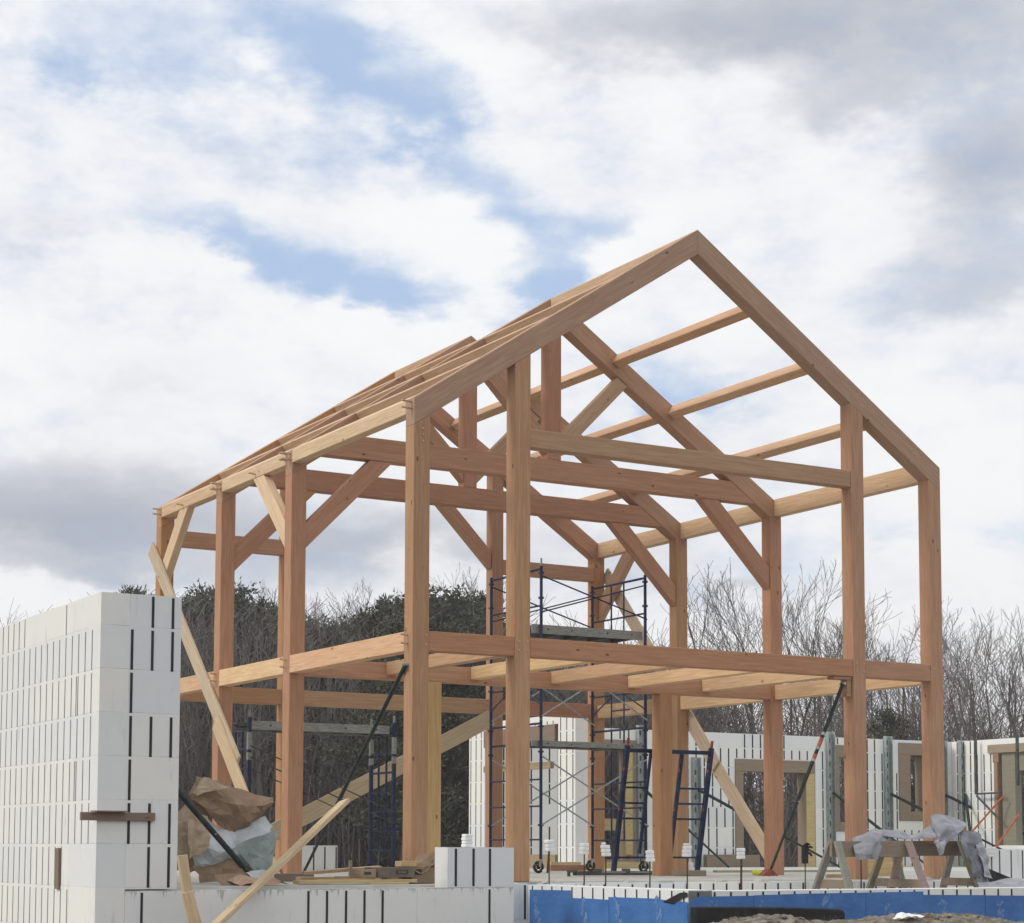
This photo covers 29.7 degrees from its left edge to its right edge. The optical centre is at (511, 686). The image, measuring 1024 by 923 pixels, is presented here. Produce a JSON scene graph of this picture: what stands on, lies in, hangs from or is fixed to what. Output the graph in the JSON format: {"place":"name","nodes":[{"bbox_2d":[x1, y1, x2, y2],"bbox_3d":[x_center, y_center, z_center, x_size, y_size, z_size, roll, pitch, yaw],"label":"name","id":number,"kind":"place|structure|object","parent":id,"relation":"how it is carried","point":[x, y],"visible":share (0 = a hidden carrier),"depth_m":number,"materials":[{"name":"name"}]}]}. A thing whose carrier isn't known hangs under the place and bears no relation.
{"place":"outdoors","nodes":[
{"label":"outdoors","id":0,"kind":"place"},
{"bbox_2d":[0,0,1023,791],"label":"sky","id":1,"kind":"structure","parent":0,"point":[223,223],"materials":[{"name":"white"}]},
{"bbox_2d":[125,866,969,889],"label":"floor slab","id":2,"kind":"structure","parent":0,"point":[535,878],"depth_m":24.50,"materials":[{"name":"concrete"}]},
{"bbox_2d":[177,801,211,871],"bbox_3d":[-3.288,1.563,19.970,0.441,0.762,0.157,3,-6,-30],"label":"kraft sheet","id":3,"kind":"object","parent":2,"relation":"on","point":[185,813],"visible":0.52,"depth_m":19.88,"materials":[{"name":"paper"}]},
{"bbox_2d":[178,788,250,876],"bbox_3d":[-3.136,1.337,19.485,1.166,1.283,0.110,2,-5,-23],"label":"steel brace","id":4,"kind":"object","parent":2,"relation":"on","point":[210,829],"visible":0.56,"depth_m":19.49,"materials":[{"name":"green paint"}]},
{"bbox_2d":[193,858,252,882],"bbox_3d":[-2.928,1.894,19.858,0.698,0.249,0.183,3,-6,-30],"label":"kraft sheet","id":5,"kind":"object","parent":2,"relation":"on","point":[207,873],"visible":0.55,"depth_m":19.80,"materials":[{"name":"brown paper"}]},
{"bbox_2d":[192,814,272,867],"bbox_3d":[-2.885,1.640,20.038,0.963,0.624,0.272,3,-6,-30],"label":"plastic sheet","id":6,"kind":"object","parent":2,"relation":"on","point":[215,852],"visible":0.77,"depth_m":20.04,"materials":[{"name":"plastic"}]},
{"bbox_2d":[188,815,210,858],"bbox_3d":[-3.204,1.527,19.751,0.258,0.472,0.101,3,-6,-30],"label":"kraft sheet","id":7,"kind":"object","parent":6,"relation":"on","point":[199,836],"visible":0.85,"depth_m":19.73,"materials":[{"name":"paper"}]},
{"bbox_2d":[189,776,273,831],"bbox_3d":[-2.939,1.255,20.242,0.979,0.621,0.414,3,-6,-30],"label":"kraft paper","id":8,"kind":"object","parent":6,"relation":"on","point":[229,808],"visible":0.98,"depth_m":20.12,"materials":[{"name":"paper"}]},
{"bbox_2d":[192,777,227,795],"bbox_3d":[-3.121,1.039,20.021,0.395,0.198,0.062,3,-6,-30],"label":"kraft flap","id":9,"kind":"object","parent":8,"relation":"on","point":[206,784],"visible":1,"depth_m":20.00,"materials":[{"name":"paper"}]},
{"bbox_2d":[236,829,276,870],"bbox_3d":[-2.635,1.730,20.003,0.458,0.518,0.120,3,-6,-30],"label":"plastic sheet","id":10,"kind":"object","parent":6,"relation":"hanging from","point":[257,852],"visible":0.84,"depth_m":20.01,"materials":[{"name":"plastic"}]},
{"bbox_2d":[214,872,252,885],"bbox_3d":[-2.745,1.918,19.233,0.412,0.140,0.192,3,-6,-30],"label":"kraft sheet","id":11,"kind":"object","parent":2,"relation":"on","point":[222,879],"visible":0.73,"depth_m":19.20,"materials":[{"name":"brown paper"}]},
{"bbox_2d":[212,716,277,872],"bbox_3d":[-3.447,1.410,24.837,0.038,0.235,2.885,3,39,-30],"label":"brace plank","id":12,"kind":"object","parent":2,"relation":"on","point":[230,760],"visible":0.48,"depth_m":25.31,"materials":[{"name":"wood"}]},
{"bbox_2d":[227,874,270,885],"bbox_3d":[-2.608,1.919,19.131,0.345,0.111,0.299,3,-6,-30],"label":"pink paper","id":13,"kind":"object","parent":2,"relation":"on","point":[240,879],"visible":0.82,"depth_m":19.10,"materials":[{"name":"paper"}]},
{"bbox_2d":[274,873,313,880],"bbox_3d":[-2.603,2.118,21.411,0.820,0.087,0.150,3,-6,-30],"label":"timber block","id":14,"kind":"object","parent":2,"relation":"on","point":[286,876],"depth_m":21.41,"materials":[{"name":"brown wood"}]},
{"bbox_2d":[232,710,401,866],"bbox_3d":[-2.853,1.527,27.492,2.480,2.266,0.806,3,-6,-30],"label":"scaffold","id":15,"kind":"object","parent":2,"relation":"on","point":[248,769],"visible":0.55,"depth_m":27.77,"materials":[{"name":"metal"}]},
{"bbox_2d":[232,721,390,735],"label":"scaffold deck","id":16,"kind":"structure","parent":15,"relation":"on","point":[314,728],"depth_m":27.43,"materials":[{"name":"wood"}]},
{"bbox_2d":[302,845,336,871],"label":"knee wall","id":17,"kind":"structure","parent":2,"relation":"on","point":[324,857],"depth_m":30.17,"materials":[{"name":"white plastic"}]},
{"bbox_2d":[303,866,381,874],"bbox_3d":[-1.841,1.995,20.967,0.827,0.035,0.200,-3,-3,-16],"label":"loose board","id":18,"kind":"object","parent":2,"relation":"on","point":[337,870],"visible":0.76,"depth_m":20.85,"materials":[{"name":"brown wood"}]},
{"bbox_2d":[293,879,416,883],"bbox_3d":[-1.612,2.011,19.903,1.331,0.036,0.160,2,-5,-28],"label":"loose board","id":19,"kind":"object","parent":2,"relation":"on","point":[347,881],"visible":1,"depth_m":19.78,"materials":[{"name":"brown wood"}]},
{"bbox_2d":[350,869,375,877],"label":"wood block","id":20,"kind":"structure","parent":19,"relation":"on","point":[363,873],"depth_m":19.93,"materials":[{"name":"brown"}]},
{"bbox_2d":[365,867,414,877],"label":"wood block","id":21,"kind":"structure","parent":19,"relation":"on","point":[391,872],"depth_m":20.07,"materials":[{"name":"brown"}]},
{"bbox_2d":[302,663,408,872],"bbox_3d":[-1.863,1.027,22.306,0.110,2.377,2.930,3,-5,-28],"label":"steel brace","id":22,"kind":"object","parent":2,"relation":"on","point":[375,725],"visible":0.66,"depth_m":21.97,"materials":[{"name":"black metal"}]},
{"bbox_2d":[398,851,434,883],"bbox_3d":[-0.994,1.912,20.453,0.320,0.344,0.330,3,-6,-30],"label":"cardboard box","id":23,"kind":"object","parent":2,"relation":"on","point":[428,875],"visible":0.6,"depth_m":20.33,"materials":[{"name":"brown"}]},
{"bbox_2d":[469,717,587,867],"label":"pier wall","id":24,"kind":"structure","parent":2,"relation":"on","point":[572,831],"depth_m":33.78,"materials":[{"name":"white plastic"}]},
{"bbox_2d":[152,230,945,881],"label":"timber house","id":25,"kind":"structure","parent":2,"relation":"on","point":[418,396],"depth_m":25.01,"materials":[{"name":"brown wood"}]},
{"bbox_2d":[148,542,240,763],"bbox_3d":[-4.454,-0.514,26.821,0.038,0.235,4.781,3,38,-30],"label":"brace plank","id":26,"kind":"object","parent":25,"relation":"attached to","point":[212,701],"visible":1,"depth_m":26.67,"materials":[{"name":"wood"}]},
{"bbox_2d":[271,710,494,839],"bbox_3d":[-1.972,1.351,29.718,4.240,0.260,0.038,-27,10,-29],"label":"brace plank","id":27,"kind":"object","parent":25,"relation":"attached to","point":[450,739],"visible":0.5,"depth_m":29.63,"materials":[{"name":"wood"}]},
{"bbox_2d":[604,568,719,770],"bbox_3d":[2.321,-0.340,30.639,0.038,4.514,0.235,3,-48,-30],"label":"brace plank","id":28,"kind":"object","parent":25,"relation":"attached to","point":[699,736],"visible":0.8,"depth_m":30.62,"materials":[{"name":"wood"}]},
{"bbox_2d":[827,676,850,696],"bbox_3d":[4.107,0.002,24.193,0.275,0.245,0.140,3,-6,-30],"label":"brace cleat","id":29,"kind":"object","parent":25,"relation":"attached to","point":[846,691],"visible":1,"depth_m":24.19,"materials":[{"name":"brown wood"}]},
{"bbox_2d":[488,558,648,872],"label":"scaffold tower","id":30,"kind":"structure","parent":2,"relation":"on","point":[591,863],"depth_m":30.11,"materials":[{"name":"metal"}]},
{"bbox_2d":[530,624,641,643],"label":"scaffold deck","id":31,"kind":"structure","parent":30,"relation":"on","point":[581,634],"depth_m":29.68,"materials":[{"name":"wood"}]},
{"bbox_2d":[530,740,642,750],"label":"scaffold deck","id":32,"kind":"structure","parent":30,"relation":"on","point":[572,745],"depth_m":29.49,"materials":[{"name":"wood"}]},
{"bbox_2d":[550,865,586,870],"bbox_3d":[0.904,2.987,31.796,0.700,0.097,0.120,3,-6,-30],"label":"loose board","id":33,"kind":"object","parent":2,"relation":"on","point":[565,867],"visible":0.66,"depth_m":31.72,"materials":[{"name":"brown wood"}]},
{"bbox_2d":[567,869,651,875],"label":"steel beam","id":34,"kind":"structure","parent":2,"relation":"on","point":[601,872],"depth_m":25.89,"materials":[{"name":"metal"}]},
{"bbox_2d":[611,738,713,870],"bbox_3d":[2.121,1.704,27.186,1.511,1.909,0.441,3,-6,-30],"label":"scaffold ladder","id":35,"kind":"object","parent":2,"relation":"on","point":[706,788],"visible":0.91,"depth_m":27.14,"materials":[{"name":"metal"}]},
{"bbox_2d":[636,725,729,867],"bbox_3d":[3.304,2.121,37.543,1.973,2.800,0.204,-3,-6,33],"label":"wall brace","id":36,"kind":"object","parent":2,"relation":"on","point":[640,767],"depth_m":38.03,"materials":[{"name":"metal"}]},
{"bbox_2d":[671,870,705,875],"bbox_3d":[2.424,2.554,26.420,0.470,0.076,0.170,3,-6,-30],"label":"wood block","id":37,"kind":"object","parent":2,"relation":"on","point":[690,872],"depth_m":26.33,"materials":[{"name":"wood"}]},
{"bbox_2d":[502,728,952,866],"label":"back wall","id":38,"kind":"structure","parent":2,"relation":"on","point":[738,754],"depth_m":39.48,"materials":[{"name":"white plastic"}]},
{"bbox_2d":[705,760,784,867],"bbox_3d":[3.434,1.866,28.606,0.038,2.475,0.235,3,-50,-30],"label":"brace plank","id":39,"kind":"object","parent":2,"relation":"on","point":[739,805],"visible":0.58,"depth_m":28.65,"materials":[{"name":"wood"}]},
{"bbox_2d":[691,757,839,867],"bbox_3d":[5.030,2.489,38.284,2.974,2.200,0.197,-1,-5,17],"label":"wall brace","id":40,"kind":"object","parent":2,"relation":"on","point":[695,783],"depth_m":38.68,"materials":[{"name":"metal"}]},
{"bbox_2d":[713,870,840,871],"bbox_3d":[4.488,2.973,31.107,3.000,0.032,0.120,3,-6,-30],"label":"loose board","id":41,"kind":"object","parent":2,"relation":"on","point":[784,870],"visible":0.58,"depth_m":31.01,"materials":[{"name":"brown wood"}]},
{"bbox_2d":[758,682,845,876],"bbox_3d":[3.583,1.126,23.797,1.292,2.420,0.118,3,-5,-26],"label":"steel brace","id":42,"kind":"object","parent":2,"relation":"on","point":[768,872],"visible":1,"depth_m":23.80,"materials":[{"name":"black metal"}]},
{"bbox_2d":[826,732,922,866],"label":"wall brace","id":43,"kind":"object","parent":2,"relation":"on","point":[831,794],"depth_m":40.45,"materials":[{"name":"metal"}]},
{"bbox_2d":[868,857,902,875],"bbox_3d":[4.986,2.477,26.509,1.000,0.257,0.030,3,-6,-30],"label":"plywood sheet","id":44,"kind":"object","parent":2,"relation":"on","point":[886,867],"visible":0.14,"depth_m":26.58,"materials":[{"name":"brown wood"}]},
{"bbox_2d":[883,736,1001,848],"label":"wall brace","id":45,"kind":"object","parent":2,"relation":"on","point":[889,795],"depth_m":41.26,"materials":[{"name":"metal"}]},
{"bbox_2d":[958,740,970,866],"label":"wall brace","id":46,"kind":"object","parent":2,"relation":"on","point":[960,777],"depth_m":41.84,"materials":[{"name":"metal"}]},
{"bbox_2d":[944,741,1023,858],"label":"wall brace","id":47,"kind":"object","parent":2,"relation":"on","point":[947,796],"depth_m":42.08,"materials":[{"name":"metal"}]},
{"bbox_2d":[951,737,1023,866],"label":"side wall","id":48,"kind":"structure","parent":2,"relation":"on","point":[996,765],"depth_m":41.16,"materials":[{"name":"white plastic"}]},
{"bbox_2d":[972,739,1003,830],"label":"wall brace","id":49,"kind":"object","parent":48,"relation":"attached to","point":[976,783],"depth_m":41.33,"materials":[{"name":"orange paint"}]},
{"bbox_2d":[995,735,1019,847],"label":"wall brace","id":50,"kind":"object","parent":2,"relation":"on","point":[1017,776],"depth_m":40.14,"materials":[{"name":"orange paint"}]},
{"bbox_2d":[328,791,1023,867],"bbox_3d":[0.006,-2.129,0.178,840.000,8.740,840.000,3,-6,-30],"label":"ground","id":51,"kind":"structure","parent":0,"point":[755,802],"depth_m":85.69,"materials":[{"name":"brown soil"}]},
{"bbox_2d":[0,592,181,922],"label":"corner wall","id":52,"kind":"structure","parent":51,"relation":"on","point":[89,703],"depth_m":18.23,"materials":[{"name":"white plastic"}]},
{"bbox_2d":[54,848,60,888],"bbox_3d":[-4.409,1.762,18.708,0.026,0.392,0.120,3,-8,-30],"label":"wooden board","id":53,"kind":"object","parent":52,"relation":"attached to","point":[57,859],"depth_m":18.68,"materials":[{"name":"brown wood"}]},
{"bbox_2d":[80,810,154,820],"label":"wooden wall board","id":54,"kind":"structure","parent":52,"relation":"attached to","point":[105,815],"depth_m":17.83,"materials":[{"name":"brown wood"}]},
{"bbox_2d":[181,891,201,922],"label":"leaning board","id":55,"kind":"object","parent":51,"relation":"on","point":[191,907],"visible":1,"depth_m":17.75,"materials":[{"name":"brown wood"}]},
{"bbox_2d":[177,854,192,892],"bbox_3d":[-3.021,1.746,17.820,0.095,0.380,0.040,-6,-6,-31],"label":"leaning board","id":56,"kind":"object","parent":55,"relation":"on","point":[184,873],"visible":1,"depth_m":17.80,"materials":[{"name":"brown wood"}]},
{"bbox_2d":[179,579,246,800],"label":"pine tree","id":57,"kind":"object","parent":51,"relation":"on","point":[198,592],"visible":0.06,"depth_m":64.30,"materials":[{"name":"green plant"}]},
{"bbox_2d":[180,585,268,777],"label":"pine tree","id":58,"kind":"object","parent":51,"relation":"on","point":[208,607],"visible":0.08,"depth_m":61.74,"materials":[{"name":"green plant"}]},
{"bbox_2d":[214,577,262,617],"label":"pine tree","id":59,"kind":"object","parent":51,"relation":"on","point":[244,590],"visible":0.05,"depth_m":66.75,"materials":[{"name":"green plant"}]},
{"bbox_2d":[209,594,277,776],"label":"pine tree","id":60,"kind":"object","parent":51,"relation":"on","point":[262,604],"visible":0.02,"depth_m":64.59,"materials":[{"name":"green plant"}]},
{"bbox_2d":[201,602,323,827],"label":"pine tree","id":61,"kind":"object","parent":51,"relation":"on","point":[260,639],"visible":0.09,"depth_m":60.28,"materials":[{"name":"green plant"}]},
{"bbox_2d":[240,614,339,818],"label":"pine tree","id":62,"kind":"object","parent":51,"relation":"on","point":[316,630],"visible":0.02,"depth_m":61.38,"materials":[{"name":"green plant"}]},
{"bbox_2d":[265,613,355,844],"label":"pine tree","id":63,"kind":"object","parent":51,"relation":"on","point":[329,627],"visible":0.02,"depth_m":62.43,"materials":[{"name":"green plant"}]},
{"bbox_2d":[124,887,513,922],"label":"wall","id":64,"kind":"structure","parent":51,"relation":"on","point":[408,905],"depth_m":18.95,"materials":[{"name":"white plastic"}]},
{"bbox_2d":[212,798,349,922],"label":"leaning board","id":65,"kind":"object","parent":64,"relation":"on","point":[244,897],"visible":1,"depth_m":18.93,"materials":[{"name":"brown wood"}]},
{"bbox_2d":[435,847,513,887],"bbox_3d":[-0.386,1.864,19.910,0.778,0.411,0.283,3,-6,-30],"label":"foam block","id":66,"kind":"object","parent":64,"relation":"on","point":[465,867],"depth_m":19.77,"materials":[{"name":"white plastic"}]},
{"bbox_2d":[303,629,363,867],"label":"pine tree","id":67,"kind":"object","parent":51,"relation":"on","point":[323,680],"visible":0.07,"depth_m":60.67,"materials":[{"name":"green plant"}]},
{"bbox_2d":[306,609,375,866],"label":"pine tree","id":68,"kind":"object","parent":51,"relation":"on","point":[346,626],"depth_m":60.27,"materials":[{"name":"green plant"}]},
{"bbox_2d":[319,587,453,864],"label":"pine tree","id":69,"kind":"object","parent":51,"relation":"on","point":[379,614],"visible":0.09,"depth_m":57.08,"materials":[{"name":"green plant"}]},
{"bbox_2d":[303,614,483,860],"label":"pine tree","id":70,"kind":"object","parent":51,"relation":"on","point":[383,689],"visible":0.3,"depth_m":52.43,"materials":[{"name":"green plant"}]},
{"bbox_2d":[327,584,463,801],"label":"pine tree","id":71,"kind":"object","parent":51,"relation":"on","point":[432,589],"depth_m":58.64,"materials":[{"name":"green plant"}]},
{"bbox_2d":[40,585,785,867],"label":"brushwood","id":72,"kind":"object","parent":51,"relation":"on","point":[349,846],"visible":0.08,"depth_m":55.85,"materials":[{"name":"plant"}]},
{"bbox_2d":[355,604,505,846],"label":"pine tree","id":73,"kind":"object","parent":51,"relation":"on","point":[461,718],"visible":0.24,"depth_m":52.66,"materials":[{"name":"green plant"}]},
{"bbox_2d":[342,582,544,831],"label":"pine tree","id":74,"kind":"object","parent":51,"relation":"on","point":[434,602],"visible":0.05,"depth_m":57.11,"materials":[{"name":"green plant"}]},
{"bbox_2d":[433,583,505,784],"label":"pine tree","id":75,"kind":"object","parent":51,"relation":"on","point":[475,603],"visible":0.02,"depth_m":58.97,"materials":[{"name":"green plant"}]},
{"bbox_2d":[514,883,527,922],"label":"short wall","id":76,"kind":"structure","parent":51,"relation":"on","point":[520,902],"depth_m":21.07,"materials":[{"name":"white plastic"}]},
{"bbox_2d":[528,884,711,922],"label":"foundation wall","id":77,"kind":"structure","parent":51,"relation":"on","point":[549,903],"depth_m":19.75,"materials":[{"name":"blue plastic"}]},
{"bbox_2d":[612,561,792,854],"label":"bare tree","id":78,"kind":"object","parent":51,"relation":"on","point":[689,628],"visible":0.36,"depth_m":65.91,"materials":[{"name":"brown plant"}]},
{"bbox_2d":[630,580,827,835],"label":"bare tree","id":79,"kind":"object","parent":51,"relation":"on","point":[727,642],"visible":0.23,"depth_m":61.16,"materials":[{"name":"brown plant"}]},
{"bbox_2d":[537,880,973,889],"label":"stem wall","id":80,"kind":"structure","parent":51,"relation":"on","point":[754,885],"depth_m":22.55,"materials":[{"name":"white plastic"}]},
{"bbox_2d":[986,849,1023,879],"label":"knee wall","id":81,"kind":"structure","parent":80,"relation":"on","point":[1008,862],"depth_m":24.77,"materials":[{"name":"white plastic"}]},
{"bbox_2d":[687,564,872,866],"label":"bare tree","id":82,"kind":"object","parent":51,"relation":"on","point":[761,707],"visible":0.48,"depth_m":61.86,"materials":[{"name":"brown plant"}]},
{"bbox_2d":[687,557,913,821],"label":"bare tree","id":83,"kind":"object","parent":51,"relation":"on","point":[805,652],"visible":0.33,"depth_m":66.48,"materials":[{"name":"brown plant"}]},
{"bbox_2d":[782,598,877,789],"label":"bare tree","id":84,"kind":"object","parent":51,"relation":"on","point":[826,714],"visible":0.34,"depth_m":59.04,"materials":[{"name":"brown plant"}]},
{"bbox_2d":[648,696,1023,866],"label":"brushwood","id":85,"kind":"object","parent":51,"relation":"on","point":[786,806],"visible":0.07,"depth_m":59.55,"materials":[{"name":"plant"}]},
{"bbox_2d":[783,608,890,769],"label":"bare tree","id":86,"kind":"object","parent":51,"relation":"on","point":[827,655],"visible":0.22,"depth_m":62.35,"materials":[{"name":"brown plant"}]},
{"bbox_2d":[672,887,1023,922],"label":"foundation wall","id":87,"kind":"structure","parent":51,"relation":"on","point":[1007,903],"depth_m":19.74,"materials":[{"name":"blue plastic"}]},
{"bbox_2d":[711,912,1023,922],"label":"dirt heap","id":88,"kind":"object","parent":51,"relation":"on","point":[945,917],"visible":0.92,"depth_m":17.74,"materials":[{"name":"soil"}]},
{"bbox_2d":[690,906,844,922],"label":"drain sheet","id":89,"kind":"object","parent":88,"relation":"on","point":[709,914],"visible":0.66,"depth_m":18.33,"materials":[{"name":"plastic"}]},
{"bbox_2d":[796,634,970,738],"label":"bare tree","id":90,"kind":"object","parent":51,"relation":"on","point":[871,694],"visible":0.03,"depth_m":70.53,"materials":[{"name":"brown plant"}]},
{"bbox_2d":[785,609,992,738],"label":"bare tree","id":91,"kind":"object","parent":51,"relation":"on","point":[906,645],"visible":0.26,"depth_m":66.88,"materials":[{"name":"brown plant"}]},
{"bbox_2d":[803,608,977,809],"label":"bare tree","id":92,"kind":"object","parent":51,"relation":"on","point":[899,660],"visible":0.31,"depth_m":60.21,"materials":[{"name":"brown plant"}]},
{"bbox_2d":[867,707,918,811],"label":"pine tree","id":93,"kind":"object","parent":51,"relation":"on","point":[885,717],"visible":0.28,"depth_m":54.75,"materials":[{"name":"green plant"}]},
{"bbox_2d":[892,668,974,769],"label":"bare tree","id":94,"kind":"object","parent":51,"relation":"on","point":[953,716],"visible":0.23,"depth_m":56.80,"materials":[{"name":"brown plant"}]},
{"bbox_2d":[866,632,1023,764],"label":"bare tree","id":95,"kind":"object","parent":51,"relation":"on","point":[963,698],"visible":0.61,"depth_m":54.29,"materials":[{"name":"brown plant"}]},
{"bbox_2d":[866,596,1023,768],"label":"bare tree","id":96,"kind":"object","parent":51,"relation":"on","point":[945,652],"visible":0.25,"depth_m":62.93,"materials":[{"name":"brown plant"}]},
{"bbox_2d":[866,608,1023,740],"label":"bare tree","id":97,"kind":"object","parent":51,"relation":"on","point":[986,672],"visible":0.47,"depth_m":63.02,"materials":[{"name":"brown plant"}]},
{"bbox_2d":[877,613,1023,740],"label":"bare tree","id":98,"kind":"object","parent":51,"relation":"on","point":[959,672],"visible":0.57,"depth_m":59.03,"materials":[{"name":"brown plant"}]},
{"bbox_2d":[884,606,1023,811],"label":"bare tree","id":99,"kind":"object","parent":51,"relation":"on","point":[1008,707],"visible":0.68,"depth_m":60.38,"materials":[{"name":"brown plant"}]},
{"bbox_2d":[944,646,1023,826],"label":"bare tree","id":100,"kind":"object","parent":51,"relation":"on","point":[986,707],"visible":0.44,"depth_m":62.65,"materials":[{"name":"brown plant"}]},
{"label":"porch slab","id":101,"kind":"structure","parent":0,"visible":0},
{"bbox_2d":[544,840,554,883],"bbox_3d":[0.386,2.105,21.350,0.110,0.816,0.272,2,-5,-16],"label":"rebar stake","id":102,"kind":"object","parent":101,"relation":"on","point":[548,843],"visible":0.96,"depth_m":21.27,"materials":[{"name":"white plastic"}]},
{"bbox_2d":[812,841,929,888],"bbox_3d":[4.125,2.165,22.180,1.252,0.778,0.826,3,-6,-30],"label":"sawhorse","id":103,"kind":"object","parent":101,"relation":"on","point":[841,851],"visible":0.81,"depth_m":22.19,"materials":[{"name":"brown wood"}]},
{"bbox_2d":[852,814,1023,886],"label":"tarp","id":104,"kind":"object","parent":103,"relation":"on","point":[943,830],"visible":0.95,"depth_m":22.91,"materials":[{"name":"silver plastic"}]},
{"bbox_2d":[866,840,977,888],"bbox_3d":[4.962,2.251,23.243,1.292,0.787,0.826,3,-6,-30],"label":"sawhorse","id":105,"kind":"object","parent":101,"relation":"on","point":[952,849],"visible":0.45,"depth_m":23.32,"materials":[{"name":"brown wood"}]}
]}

